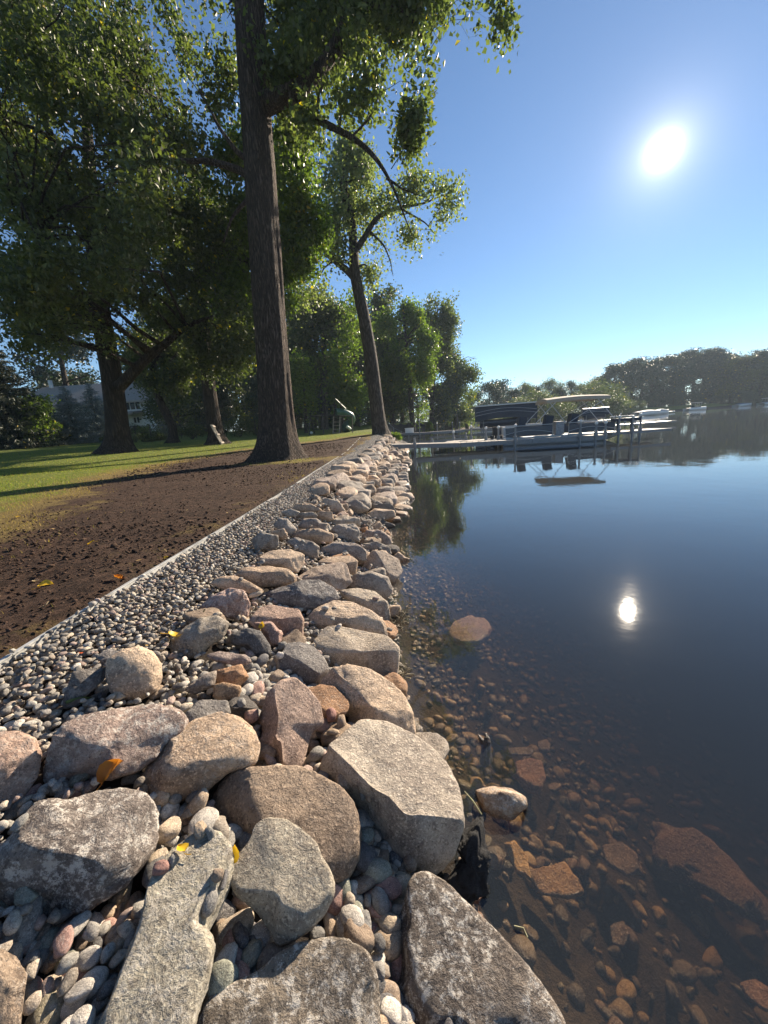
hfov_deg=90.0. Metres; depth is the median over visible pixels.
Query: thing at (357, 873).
pebble
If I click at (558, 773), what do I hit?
submerged stone
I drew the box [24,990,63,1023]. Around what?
pebble
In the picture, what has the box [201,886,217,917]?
pebble
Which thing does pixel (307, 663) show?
boulder
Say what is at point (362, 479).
boulder
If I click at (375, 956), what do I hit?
pebble
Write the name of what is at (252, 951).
pebble
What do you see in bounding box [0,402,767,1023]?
ground
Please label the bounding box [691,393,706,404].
tree
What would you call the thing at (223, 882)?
pebble
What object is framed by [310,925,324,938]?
pebble
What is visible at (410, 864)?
pebble
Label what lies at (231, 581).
boulder
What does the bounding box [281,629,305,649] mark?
cobble
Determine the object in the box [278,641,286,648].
pebble
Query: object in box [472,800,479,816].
submerged stone
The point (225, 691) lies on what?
boulder
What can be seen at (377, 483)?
boulder
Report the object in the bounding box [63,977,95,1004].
pebble
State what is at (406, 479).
boulder
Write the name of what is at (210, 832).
pebble
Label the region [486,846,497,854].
submerged stone
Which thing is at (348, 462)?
boulder
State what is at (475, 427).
dock
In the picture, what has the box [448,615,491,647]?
submerged stone
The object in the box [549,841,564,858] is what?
submerged stone
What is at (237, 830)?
pebble
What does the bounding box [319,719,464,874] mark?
boulder
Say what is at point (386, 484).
boulder
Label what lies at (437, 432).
dock
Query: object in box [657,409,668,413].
motor boat
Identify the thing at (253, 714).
pebble
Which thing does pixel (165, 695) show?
pebble
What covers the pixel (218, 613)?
pebble
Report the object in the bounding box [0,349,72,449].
spruce
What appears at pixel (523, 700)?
submerged stone
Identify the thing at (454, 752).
submerged stone
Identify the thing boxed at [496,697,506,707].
submerged stone
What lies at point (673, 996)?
submerged stone
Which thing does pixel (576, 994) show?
submerged stone
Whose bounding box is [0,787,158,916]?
boulder
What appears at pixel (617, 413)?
tree
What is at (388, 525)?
boulder
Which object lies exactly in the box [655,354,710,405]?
tree
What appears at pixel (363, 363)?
tree
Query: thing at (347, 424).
play set
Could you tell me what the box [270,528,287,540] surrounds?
boulder
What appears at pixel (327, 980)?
boulder
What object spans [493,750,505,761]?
submerged stone
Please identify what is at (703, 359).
tree
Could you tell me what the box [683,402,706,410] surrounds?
motor boat
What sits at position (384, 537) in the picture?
boulder
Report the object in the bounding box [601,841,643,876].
submerged stone
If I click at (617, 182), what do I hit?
sky
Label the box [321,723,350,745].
cobble
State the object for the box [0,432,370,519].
grass
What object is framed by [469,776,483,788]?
submerged stone
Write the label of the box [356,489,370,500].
boulder
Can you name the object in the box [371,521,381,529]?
cobble
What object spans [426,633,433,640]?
submerged stone
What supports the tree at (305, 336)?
on the ground at (656, 578)
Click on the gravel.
(218, 549)
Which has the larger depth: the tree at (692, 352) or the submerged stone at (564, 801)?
the tree at (692, 352)
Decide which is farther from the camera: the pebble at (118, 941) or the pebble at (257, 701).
the pebble at (257, 701)
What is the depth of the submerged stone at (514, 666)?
2.88 m
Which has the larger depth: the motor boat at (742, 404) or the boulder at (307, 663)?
the motor boat at (742, 404)
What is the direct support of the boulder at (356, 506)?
on the ground at (656, 578)
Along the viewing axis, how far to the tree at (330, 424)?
47.08 m
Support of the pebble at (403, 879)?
on the pebble
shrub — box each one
[7,391,62,442]
[129,423,147,433]
[131,433,140,442]
[132,424,150,434]
[138,433,155,441]
[144,426,167,436]
[150,431,166,440]
[177,420,206,438]
[222,415,253,436]
[294,411,320,428]
[341,406,370,426]
[387,431,402,440]
[424,420,434,431]
[448,417,476,426]
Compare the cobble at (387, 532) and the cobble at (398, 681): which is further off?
the cobble at (387, 532)
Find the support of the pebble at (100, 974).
on the pebble
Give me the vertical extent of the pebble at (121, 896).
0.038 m
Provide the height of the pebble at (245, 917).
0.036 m
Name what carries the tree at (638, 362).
on the ground at (656, 578)
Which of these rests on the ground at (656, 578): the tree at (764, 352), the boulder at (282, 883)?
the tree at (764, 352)
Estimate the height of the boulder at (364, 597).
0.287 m
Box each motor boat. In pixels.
[632,410,661,415]
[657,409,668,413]
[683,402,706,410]
[732,403,751,406]
[756,398,767,404]
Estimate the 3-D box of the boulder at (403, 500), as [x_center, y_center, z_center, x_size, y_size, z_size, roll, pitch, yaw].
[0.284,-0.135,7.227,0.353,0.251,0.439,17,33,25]
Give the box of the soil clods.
[0,442,345,648]
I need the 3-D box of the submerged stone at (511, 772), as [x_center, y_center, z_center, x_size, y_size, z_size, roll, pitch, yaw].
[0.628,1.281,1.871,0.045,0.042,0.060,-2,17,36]
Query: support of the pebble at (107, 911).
on the ground at (656, 578)
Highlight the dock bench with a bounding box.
[611,415,640,431]
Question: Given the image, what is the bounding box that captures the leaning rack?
[210,425,223,444]
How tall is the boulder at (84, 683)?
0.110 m
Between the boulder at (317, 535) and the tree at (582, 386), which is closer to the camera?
the boulder at (317, 535)
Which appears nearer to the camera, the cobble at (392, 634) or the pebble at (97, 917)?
the pebble at (97, 917)
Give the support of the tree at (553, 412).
on the ground at (656, 578)
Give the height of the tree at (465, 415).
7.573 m
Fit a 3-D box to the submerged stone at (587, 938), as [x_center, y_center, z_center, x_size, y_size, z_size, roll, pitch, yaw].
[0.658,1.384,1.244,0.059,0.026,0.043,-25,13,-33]
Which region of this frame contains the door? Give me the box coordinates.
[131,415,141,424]
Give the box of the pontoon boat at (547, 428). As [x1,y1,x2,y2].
[492,395,616,445]
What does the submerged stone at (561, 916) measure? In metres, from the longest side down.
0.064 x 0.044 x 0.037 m
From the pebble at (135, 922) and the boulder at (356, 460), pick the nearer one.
the pebble at (135, 922)
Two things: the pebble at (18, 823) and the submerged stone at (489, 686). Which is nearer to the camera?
the pebble at (18, 823)
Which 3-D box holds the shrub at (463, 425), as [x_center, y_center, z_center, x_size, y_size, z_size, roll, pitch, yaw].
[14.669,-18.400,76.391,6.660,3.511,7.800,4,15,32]
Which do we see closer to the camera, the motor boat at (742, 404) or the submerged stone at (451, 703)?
the submerged stone at (451, 703)
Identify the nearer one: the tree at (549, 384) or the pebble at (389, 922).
the pebble at (389, 922)
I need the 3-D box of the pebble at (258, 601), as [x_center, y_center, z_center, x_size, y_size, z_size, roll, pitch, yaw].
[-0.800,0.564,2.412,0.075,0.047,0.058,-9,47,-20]
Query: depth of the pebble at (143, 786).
1.09 m
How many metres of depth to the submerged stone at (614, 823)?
1.69 m
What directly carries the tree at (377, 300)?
on the ground at (656, 578)
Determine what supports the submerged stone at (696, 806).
on the ground at (656, 578)
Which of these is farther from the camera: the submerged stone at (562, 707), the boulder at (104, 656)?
the submerged stone at (562, 707)
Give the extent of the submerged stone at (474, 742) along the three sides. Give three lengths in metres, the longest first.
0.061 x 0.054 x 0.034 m
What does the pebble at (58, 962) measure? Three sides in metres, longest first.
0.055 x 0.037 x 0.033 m
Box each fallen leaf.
[31,580,52,589]
[65,697,91,703]
[96,759,122,790]
[114,574,124,578]
[162,631,181,635]
[176,843,190,854]
[232,845,239,862]
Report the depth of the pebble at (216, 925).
0.89 m
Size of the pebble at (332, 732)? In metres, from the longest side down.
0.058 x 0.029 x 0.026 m
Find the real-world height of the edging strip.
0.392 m
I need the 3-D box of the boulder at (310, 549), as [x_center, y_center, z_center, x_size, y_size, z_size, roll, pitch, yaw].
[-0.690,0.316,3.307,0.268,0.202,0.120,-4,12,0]
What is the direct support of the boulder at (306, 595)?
on the ground at (656, 578)
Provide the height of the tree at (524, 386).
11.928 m
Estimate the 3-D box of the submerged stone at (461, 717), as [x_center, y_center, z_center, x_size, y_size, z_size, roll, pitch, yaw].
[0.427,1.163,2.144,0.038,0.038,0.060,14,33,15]
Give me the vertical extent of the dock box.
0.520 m
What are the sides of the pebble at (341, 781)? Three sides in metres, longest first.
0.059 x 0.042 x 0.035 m
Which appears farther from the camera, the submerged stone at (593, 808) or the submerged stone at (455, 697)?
the submerged stone at (455, 697)
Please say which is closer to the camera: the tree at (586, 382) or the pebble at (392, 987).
the pebble at (392, 987)
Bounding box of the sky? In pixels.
[0,0,767,430]
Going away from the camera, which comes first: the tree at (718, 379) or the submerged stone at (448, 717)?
the submerged stone at (448, 717)
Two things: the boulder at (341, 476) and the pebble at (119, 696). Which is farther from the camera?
the boulder at (341, 476)
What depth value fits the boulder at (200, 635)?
1.74 m
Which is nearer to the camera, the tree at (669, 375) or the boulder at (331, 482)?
the boulder at (331, 482)
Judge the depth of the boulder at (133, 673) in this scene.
1.38 m
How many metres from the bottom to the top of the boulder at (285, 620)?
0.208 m
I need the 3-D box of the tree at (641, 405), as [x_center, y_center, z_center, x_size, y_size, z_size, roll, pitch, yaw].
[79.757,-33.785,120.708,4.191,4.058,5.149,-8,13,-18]
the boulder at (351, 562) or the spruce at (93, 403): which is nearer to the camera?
the boulder at (351, 562)
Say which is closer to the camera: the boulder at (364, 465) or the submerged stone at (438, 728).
the submerged stone at (438, 728)
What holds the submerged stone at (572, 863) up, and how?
on the ground at (656, 578)
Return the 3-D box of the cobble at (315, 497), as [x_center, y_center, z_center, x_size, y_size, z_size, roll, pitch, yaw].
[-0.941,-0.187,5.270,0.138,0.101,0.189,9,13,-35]
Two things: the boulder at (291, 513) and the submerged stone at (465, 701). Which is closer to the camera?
the submerged stone at (465, 701)
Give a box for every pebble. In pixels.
[0,900,8,908]
[1,796,32,820]
[10,813,28,831]
[12,895,43,947]
[13,886,38,905]
[19,714,42,729]
[24,783,41,796]
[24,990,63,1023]
[37,976,42,989]
[39,925,58,949]
[40,951,55,973]
[43,709,61,721]
[53,780,71,795]
[53,924,73,958]
[54,948,75,971]
[60,995,87,1021]
[61,1014,72,1023]
[62,965,95,981]
[63,914,90,941]
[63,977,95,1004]
[68,773,89,787]
[70,779,97,798]
[70,1004,95,1023]
[74,934,90,951]
[77,945,102,971]
[82,966,108,1001]
[89,911,104,946]
[90,692,106,701]
[94,683,108,693]
[99,935,124,965]
[100,903,116,919]
[101,917,116,947]
[104,919,132,944]
[106,964,119,973]
[108,879,132,906]
[112,692,125,701]
[114,903,123,918]
[121,772,141,784]
[123,890,144,910]
[132,918,139,932]
[140,783,148,793]
[146,847,167,865]
[149,685,163,698]
[152,859,170,875]
[154,791,169,807]
[154,844,164,851]
[157,816,180,844]
[159,803,172,820]
[160,692,173,701]
[169,688,181,696]
[169,853,179,866]
[177,802,187,816]
[184,787,208,820]
[187,694,197,698]
[188,807,218,835]
[193,820,206,839]
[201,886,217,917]
[201,959,214,1009]
[205,825,214,839]
[207,959,238,996]
[211,868,223,882]
[212,918,226,942]
[213,612,221,615]
[213,899,236,925]
[214,941,237,962]
[214,948,220,959]
[216,907,253,949]
[220,869,227,890]
[222,929,242,961]
[228,823,242,843]
[232,921,249,948]
[235,959,250,978]
[237,698,245,706]
[237,832,251,848]
[241,939,261,968]
[242,683,252,695]
[244,709,258,723]
[247,663,260,672]
[247,671,258,683]
[248,591,262,597]
[249,919,273,946]
[250,598,262,604]
[251,681,264,694]
[255,653,268,665]
[255,695,261,708]
[256,670,262,679]
[257,696,264,706]
[258,744,276,759]
[269,669,283,681]
[273,657,279,669]
[275,652,283,658]
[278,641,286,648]
[305,746,323,764]
[307,739,319,752]
[310,731,317,739]
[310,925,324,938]
[323,912,335,936]
[326,707,336,721]
[327,728,339,735]
[327,884,343,915]
[336,714,345,727]
[336,773,348,789]
[337,878,351,901]
[340,903,364,926]
[344,918,374,952]
[353,870,360,875]
[353,874,375,894]
[354,895,362,903]
[354,901,363,909]
[356,841,374,872]
[357,808,373,826]
[361,826,373,844]
[361,858,391,884]
[361,909,370,927]
[365,888,391,919]
[369,845,377,857]
[371,886,390,915]
[371,921,377,933]
[371,951,385,965]
[374,846,388,861]
[374,876,401,900]
[375,928,401,962]
[376,840,391,852]
[378,912,400,932]
[380,992,407,1021]
[380,996,401,1023]
[380,1013,389,1023]
[383,979,400,1002]
[389,851,402,863]
[391,898,403,905]
[391,954,401,983]
[396,871,410,876]
[396,874,410,898]
[398,860,410,873]
[402,1004,414,1021]
[404,855,416,872]
[436,1017,453,1023]
[473,897,481,904]
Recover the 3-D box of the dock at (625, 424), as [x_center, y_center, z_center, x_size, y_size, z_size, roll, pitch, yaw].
[21.360,-6.416,32.193,5.590,2.947,1.550,-6,13,-10]
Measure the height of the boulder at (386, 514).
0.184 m
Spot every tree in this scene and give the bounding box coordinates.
[0,0,214,454]
[0,318,100,391]
[11,367,67,394]
[45,365,99,386]
[117,295,248,428]
[117,302,194,418]
[117,305,201,443]
[121,327,223,435]
[127,153,256,444]
[140,0,523,462]
[179,380,240,431]
[180,379,240,431]
[184,94,344,336]
[187,332,250,417]
[212,325,312,421]
[229,368,254,424]
[238,374,257,420]
[286,278,363,429]
[286,285,327,427]
[288,346,324,432]
[293,369,367,427]
[295,297,385,427]
[296,120,470,434]
[314,279,375,426]
[358,325,397,424]
[359,279,422,424]
[369,292,445,435]
[388,321,419,422]
[405,365,434,421]
[407,289,464,430]
[412,344,467,430]
[436,343,485,429]
[450,397,478,428]
[467,392,498,416]
[474,381,509,405]
[481,377,534,402]
[503,387,534,403]
[508,382,575,422]
[516,380,540,400]
[527,384,555,411]
[533,391,579,420]
[539,375,567,413]
[539,402,577,419]
[549,386,579,412]
[564,375,631,416]
[564,401,589,418]
[565,380,582,407]
[568,381,591,408]
[584,378,602,407]
[589,361,649,407]
[590,372,621,407]
[594,391,634,415]
[602,363,635,400]
[615,356,661,408]
[617,398,638,414]
[625,361,676,407]
[630,399,645,409]
[637,354,699,406]
[643,354,689,406]
[643,394,661,407]
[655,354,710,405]
[663,392,686,405]
[671,346,716,405]
[685,350,740,403]
[686,348,733,404]
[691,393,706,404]
[695,346,736,403]
[697,350,761,402]
[701,354,767,402]
[703,352,767,400]
[711,353,767,403]
[730,391,756,405]
[735,348,767,403]
[740,350,767,400]
[752,393,767,404]
[754,384,767,403]
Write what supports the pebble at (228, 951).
on the gravel
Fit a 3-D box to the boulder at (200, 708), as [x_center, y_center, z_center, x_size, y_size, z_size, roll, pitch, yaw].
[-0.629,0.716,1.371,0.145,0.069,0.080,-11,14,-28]
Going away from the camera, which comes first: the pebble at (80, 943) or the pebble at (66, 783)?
the pebble at (80, 943)
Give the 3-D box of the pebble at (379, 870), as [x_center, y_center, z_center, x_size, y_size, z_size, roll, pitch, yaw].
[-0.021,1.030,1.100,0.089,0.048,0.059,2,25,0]
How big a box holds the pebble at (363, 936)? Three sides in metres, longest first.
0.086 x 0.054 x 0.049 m
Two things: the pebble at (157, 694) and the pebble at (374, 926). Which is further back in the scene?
the pebble at (157, 694)
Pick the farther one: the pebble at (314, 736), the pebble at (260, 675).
the pebble at (260, 675)
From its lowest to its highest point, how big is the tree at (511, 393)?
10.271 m
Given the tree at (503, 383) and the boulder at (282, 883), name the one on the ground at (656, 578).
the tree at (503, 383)
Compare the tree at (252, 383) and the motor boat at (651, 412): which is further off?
the motor boat at (651, 412)
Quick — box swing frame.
[309,415,352,434]
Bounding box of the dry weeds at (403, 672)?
[398,663,414,680]
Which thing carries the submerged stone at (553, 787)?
on the ground at (656, 578)
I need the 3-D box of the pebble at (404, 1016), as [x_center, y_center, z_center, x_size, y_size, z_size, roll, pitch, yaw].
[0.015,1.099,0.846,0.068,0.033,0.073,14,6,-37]
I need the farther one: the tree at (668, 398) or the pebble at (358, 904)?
the tree at (668, 398)
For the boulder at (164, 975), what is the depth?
0.73 m
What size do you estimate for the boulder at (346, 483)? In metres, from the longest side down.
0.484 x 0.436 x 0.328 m
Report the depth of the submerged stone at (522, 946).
1.12 m
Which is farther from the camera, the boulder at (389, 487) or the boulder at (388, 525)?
the boulder at (389, 487)
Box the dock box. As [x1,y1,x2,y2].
[405,428,413,432]
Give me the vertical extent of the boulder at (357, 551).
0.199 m
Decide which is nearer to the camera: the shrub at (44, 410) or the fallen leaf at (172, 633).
the fallen leaf at (172, 633)
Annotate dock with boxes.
[391,420,607,494]
[397,419,464,437]
[430,422,501,433]
[446,425,501,478]
[472,419,585,428]
[599,413,671,485]
[615,420,676,426]
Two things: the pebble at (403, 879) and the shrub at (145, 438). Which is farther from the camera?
the shrub at (145, 438)
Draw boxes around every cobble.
[183,607,225,624]
[228,695,258,719]
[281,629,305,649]
[309,684,349,722]
[310,494,320,501]
[315,503,324,508]
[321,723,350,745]
[337,511,348,516]
[342,503,348,509]
[345,508,352,515]
[357,551,369,565]
[359,527,367,532]
[360,518,368,523]
[360,537,380,543]
[365,567,385,575]
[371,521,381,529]
[377,672,407,696]
[379,527,390,535]
[384,620,397,639]
[387,545,399,555]
[389,605,401,616]
[415,732,448,758]
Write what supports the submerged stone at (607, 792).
on the ground at (656, 578)
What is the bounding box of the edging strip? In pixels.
[0,437,360,668]
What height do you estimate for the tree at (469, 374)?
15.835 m
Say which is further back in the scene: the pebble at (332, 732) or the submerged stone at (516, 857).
the pebble at (332, 732)
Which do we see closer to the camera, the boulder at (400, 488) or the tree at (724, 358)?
the boulder at (400, 488)
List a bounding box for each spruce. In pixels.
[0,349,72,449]
[36,396,79,445]
[51,386,102,444]
[71,383,104,442]
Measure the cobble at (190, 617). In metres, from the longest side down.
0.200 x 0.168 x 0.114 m
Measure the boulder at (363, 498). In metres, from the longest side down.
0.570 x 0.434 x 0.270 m
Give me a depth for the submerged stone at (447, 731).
1.99 m
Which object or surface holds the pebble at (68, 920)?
on the ground at (656, 578)
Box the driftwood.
[477,733,492,766]
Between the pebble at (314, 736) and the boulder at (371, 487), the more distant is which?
the boulder at (371, 487)
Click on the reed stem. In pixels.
(471, 799)
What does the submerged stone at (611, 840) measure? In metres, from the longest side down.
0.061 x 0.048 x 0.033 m
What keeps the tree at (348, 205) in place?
on the ground at (656, 578)
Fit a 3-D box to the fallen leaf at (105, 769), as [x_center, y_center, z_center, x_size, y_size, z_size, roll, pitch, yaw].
[-0.759,0.717,1.042,0.057,0.032,0.094,20,53,35]
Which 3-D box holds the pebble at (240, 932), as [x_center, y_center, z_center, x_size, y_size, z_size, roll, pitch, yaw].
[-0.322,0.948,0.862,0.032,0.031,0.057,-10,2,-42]
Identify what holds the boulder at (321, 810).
on the ground at (656, 578)
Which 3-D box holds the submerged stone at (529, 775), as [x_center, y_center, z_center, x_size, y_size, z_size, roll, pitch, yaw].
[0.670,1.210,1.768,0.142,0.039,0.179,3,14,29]
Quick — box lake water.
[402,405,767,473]
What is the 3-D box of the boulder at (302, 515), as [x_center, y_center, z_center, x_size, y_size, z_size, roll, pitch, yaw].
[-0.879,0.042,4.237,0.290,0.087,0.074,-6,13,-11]
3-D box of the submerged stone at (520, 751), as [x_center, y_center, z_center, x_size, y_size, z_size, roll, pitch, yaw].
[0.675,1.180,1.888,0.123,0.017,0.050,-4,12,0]
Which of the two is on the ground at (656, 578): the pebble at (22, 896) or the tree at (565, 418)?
the tree at (565, 418)
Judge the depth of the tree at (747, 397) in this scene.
137.97 m
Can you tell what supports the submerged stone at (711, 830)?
on the ground at (656, 578)
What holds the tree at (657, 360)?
on the ground at (656, 578)
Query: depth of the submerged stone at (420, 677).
2.35 m
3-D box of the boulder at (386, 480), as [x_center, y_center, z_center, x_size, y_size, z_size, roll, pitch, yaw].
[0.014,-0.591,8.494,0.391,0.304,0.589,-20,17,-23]
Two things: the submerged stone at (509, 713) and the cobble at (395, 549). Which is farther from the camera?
the cobble at (395, 549)
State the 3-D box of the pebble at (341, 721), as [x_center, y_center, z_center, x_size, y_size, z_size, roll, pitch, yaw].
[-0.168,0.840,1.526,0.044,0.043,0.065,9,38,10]
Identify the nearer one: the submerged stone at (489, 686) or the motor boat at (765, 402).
the submerged stone at (489, 686)
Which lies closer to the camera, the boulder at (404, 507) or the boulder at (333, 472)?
the boulder at (404, 507)
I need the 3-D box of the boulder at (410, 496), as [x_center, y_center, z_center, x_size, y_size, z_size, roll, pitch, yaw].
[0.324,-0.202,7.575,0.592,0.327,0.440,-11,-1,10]
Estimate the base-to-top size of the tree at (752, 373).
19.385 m
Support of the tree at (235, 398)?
on the ground at (656, 578)
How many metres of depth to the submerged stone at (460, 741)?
1.95 m
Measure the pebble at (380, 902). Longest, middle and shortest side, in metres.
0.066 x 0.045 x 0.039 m
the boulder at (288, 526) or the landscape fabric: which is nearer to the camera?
the landscape fabric
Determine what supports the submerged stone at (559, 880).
on the ground at (656, 578)
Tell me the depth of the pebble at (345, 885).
1.03 m
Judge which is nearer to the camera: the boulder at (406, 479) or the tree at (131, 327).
the boulder at (406, 479)
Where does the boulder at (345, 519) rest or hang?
on the ground at (656, 578)
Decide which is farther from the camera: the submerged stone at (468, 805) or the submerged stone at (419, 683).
the submerged stone at (419, 683)
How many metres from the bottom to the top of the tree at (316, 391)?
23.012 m
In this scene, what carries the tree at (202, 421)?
on the ground at (656, 578)
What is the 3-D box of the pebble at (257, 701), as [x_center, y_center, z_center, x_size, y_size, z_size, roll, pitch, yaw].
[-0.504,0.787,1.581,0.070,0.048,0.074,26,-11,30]
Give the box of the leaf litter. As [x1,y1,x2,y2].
[9,461,307,645]
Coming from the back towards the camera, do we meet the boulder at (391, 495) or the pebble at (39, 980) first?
the boulder at (391, 495)
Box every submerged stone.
[413,675,424,680]
[414,679,425,688]
[423,717,433,726]
[425,664,436,670]
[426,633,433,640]
[431,678,441,686]
[431,691,442,703]
[433,723,444,733]
[442,714,453,721]
[442,726,452,735]
[444,698,456,707]
[446,668,452,676]
[446,734,457,742]
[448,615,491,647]
[450,746,458,755]
[451,694,459,701]
[455,737,465,745]
[457,779,474,794]
[458,715,463,724]
[460,698,469,704]
[461,745,469,756]
[461,794,473,811]
[465,732,478,739]
[467,766,480,776]
[469,739,479,747]
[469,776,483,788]
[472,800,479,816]
[475,745,480,756]
[484,682,495,691]
[485,835,491,847]
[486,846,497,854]
[487,695,496,704]
[489,852,502,870]
[492,734,512,745]
[492,759,501,773]
[492,845,504,864]
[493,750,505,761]
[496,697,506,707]
[498,715,510,726]
[501,709,513,717]
[501,778,516,789]
[501,852,513,875]
[504,840,533,882]
[507,816,521,832]
[508,747,533,755]
[508,768,515,780]
[510,662,517,669]
[510,934,536,968]
[512,758,545,794]
[519,696,527,705]
[523,809,536,820]
[524,851,536,868]
[524,866,534,888]
[525,924,538,941]
[528,744,538,751]
[528,834,542,852]
[530,861,583,899]
[531,752,543,760]
[536,856,544,867]
[537,739,550,752]
[548,783,561,791]
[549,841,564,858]
[552,766,564,781]
[553,904,569,928]
[557,704,567,711]
[558,796,569,809]
[566,737,580,745]
[566,792,581,808]
[566,982,585,1008]
[568,858,577,872]
[576,855,590,875]
[579,928,594,950]
[583,838,597,853]
[585,882,599,897]
[587,783,599,794]
[587,802,598,816]
[589,778,600,792]
[593,795,603,808]
[597,817,613,834]
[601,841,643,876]
[602,787,613,798]
[602,814,611,823]
[607,994,633,1023]
[608,838,617,843]
[610,816,618,829]
[610,921,629,947]
[616,979,636,1006]
[617,810,631,823]
[624,798,641,810]
[625,925,639,950]
[626,812,638,830]
[644,855,660,879]
[646,766,660,782]
[651,905,667,924]
[652,821,767,928]
[665,980,683,1012]
[671,959,697,985]
[688,800,704,812]
[688,1004,708,1023]
[697,967,717,986]
[702,824,725,839]
[702,946,722,969]
[735,926,762,947]
[740,979,767,1012]
[741,918,764,950]
[754,1005,767,1023]
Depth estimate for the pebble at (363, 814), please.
1.24 m
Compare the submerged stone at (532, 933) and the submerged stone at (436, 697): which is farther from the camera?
the submerged stone at (436, 697)
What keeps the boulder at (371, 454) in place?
on the ground at (656, 578)
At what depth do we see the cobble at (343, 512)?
4.84 m
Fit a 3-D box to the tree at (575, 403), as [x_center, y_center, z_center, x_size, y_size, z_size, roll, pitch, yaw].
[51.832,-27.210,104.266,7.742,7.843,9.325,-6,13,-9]
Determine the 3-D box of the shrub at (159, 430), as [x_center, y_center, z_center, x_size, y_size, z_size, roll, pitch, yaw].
[-20.837,-7.478,36.054,3.097,1.291,2.166,4,15,31]
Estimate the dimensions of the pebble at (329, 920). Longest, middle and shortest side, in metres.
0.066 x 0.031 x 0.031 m
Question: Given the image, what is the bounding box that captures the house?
[28,380,188,433]
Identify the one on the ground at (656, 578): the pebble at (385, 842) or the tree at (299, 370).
the tree at (299, 370)
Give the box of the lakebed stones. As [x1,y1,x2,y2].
[395,476,767,1023]
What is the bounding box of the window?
[127,402,141,410]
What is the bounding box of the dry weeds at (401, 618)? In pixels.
[390,603,419,636]
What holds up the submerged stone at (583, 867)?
on the ground at (656, 578)
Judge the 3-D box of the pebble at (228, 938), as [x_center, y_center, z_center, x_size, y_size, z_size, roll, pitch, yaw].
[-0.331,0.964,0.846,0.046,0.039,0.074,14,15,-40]
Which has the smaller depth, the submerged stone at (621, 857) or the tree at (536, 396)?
the submerged stone at (621, 857)
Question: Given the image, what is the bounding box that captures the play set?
[331,398,354,433]
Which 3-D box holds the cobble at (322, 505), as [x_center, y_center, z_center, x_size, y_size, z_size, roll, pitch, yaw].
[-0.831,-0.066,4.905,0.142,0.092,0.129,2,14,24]
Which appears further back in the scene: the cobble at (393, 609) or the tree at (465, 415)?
the tree at (465, 415)
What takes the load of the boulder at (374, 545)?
on the ground at (656, 578)
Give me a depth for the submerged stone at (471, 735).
2.02 m
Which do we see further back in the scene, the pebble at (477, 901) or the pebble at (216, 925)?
the pebble at (477, 901)
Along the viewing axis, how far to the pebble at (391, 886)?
1.06 m
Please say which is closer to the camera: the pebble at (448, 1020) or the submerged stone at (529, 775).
the pebble at (448, 1020)
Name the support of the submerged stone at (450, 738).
on the ground at (656, 578)
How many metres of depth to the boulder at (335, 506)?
4.95 m
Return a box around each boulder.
[0,730,41,811]
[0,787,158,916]
[0,948,26,1023]
[43,704,188,783]
[63,667,105,708]
[96,649,117,664]
[98,830,234,1023]
[105,646,162,700]
[140,711,259,802]
[170,615,228,658]
[185,671,216,693]
[185,699,230,721]
[197,937,380,1023]
[199,588,250,618]
[207,651,251,665]
[211,575,262,593]
[211,765,361,883]
[212,682,241,700]
[215,664,248,685]
[230,628,270,656]
[231,817,334,945]
[236,566,296,586]
[249,605,303,634]
[252,532,278,550]
[254,621,282,647]
[258,549,304,572]
[258,677,323,765]
[263,579,339,611]
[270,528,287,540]
[274,518,296,535]
[275,642,328,684]
[281,509,299,516]
[287,537,319,559]
[292,504,321,512]
[292,512,317,518]
[292,528,333,543]
[298,518,328,529]
[298,562,351,590]
[307,600,387,635]
[310,483,329,496]
[313,477,336,491]
[313,625,399,673]
[316,511,333,520]
[318,556,357,575]
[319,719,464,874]
[320,542,366,560]
[320,664,415,733]
[322,498,345,513]
[327,469,351,475]
[327,515,360,526]
[330,464,350,471]
[331,472,349,490]
[331,523,359,542]
[336,486,357,500]
[337,461,357,466]
[337,480,363,489]
[339,463,356,469]
[340,588,389,620]
[343,457,361,463]
[345,493,370,513]
[347,499,368,513]
[347,571,392,599]
[348,476,365,483]
[350,469,368,479]
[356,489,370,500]
[357,452,375,455]
[357,463,370,472]
[362,530,391,544]
[362,541,391,554]
[363,484,375,495]
[363,550,402,585]
[365,508,395,520]
[367,479,380,487]
[368,465,377,470]
[368,475,380,479]
[369,471,381,477]
[369,503,396,512]
[370,456,379,460]
[371,495,392,504]
[374,518,394,528]
[375,491,397,505]
[376,488,394,492]
[378,469,385,474]
[379,462,390,467]
[379,486,394,489]
[380,475,396,483]
[381,473,398,480]
[381,478,394,486]
[381,483,392,486]
[386,516,401,524]
[387,470,398,474]
[389,450,398,454]
[389,460,400,463]
[393,503,413,515]
[394,486,408,492]
[394,490,405,494]
[394,552,409,564]
[395,481,411,488]
[396,492,414,505]
[396,511,409,523]
[397,474,407,477]
[397,496,409,504]
[397,871,565,1023]
[398,478,409,483]
[400,485,410,492]
[476,786,527,822]
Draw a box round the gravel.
[0,435,484,1023]
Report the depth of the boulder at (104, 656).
1.52 m
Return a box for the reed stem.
[464,791,481,814]
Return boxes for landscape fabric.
[446,816,491,903]
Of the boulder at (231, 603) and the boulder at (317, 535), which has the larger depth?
the boulder at (317, 535)
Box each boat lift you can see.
[475,401,536,432]
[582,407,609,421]
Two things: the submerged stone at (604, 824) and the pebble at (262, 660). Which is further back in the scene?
the pebble at (262, 660)
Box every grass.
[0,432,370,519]
[0,434,358,613]
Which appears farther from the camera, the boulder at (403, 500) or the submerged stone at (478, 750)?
the boulder at (403, 500)

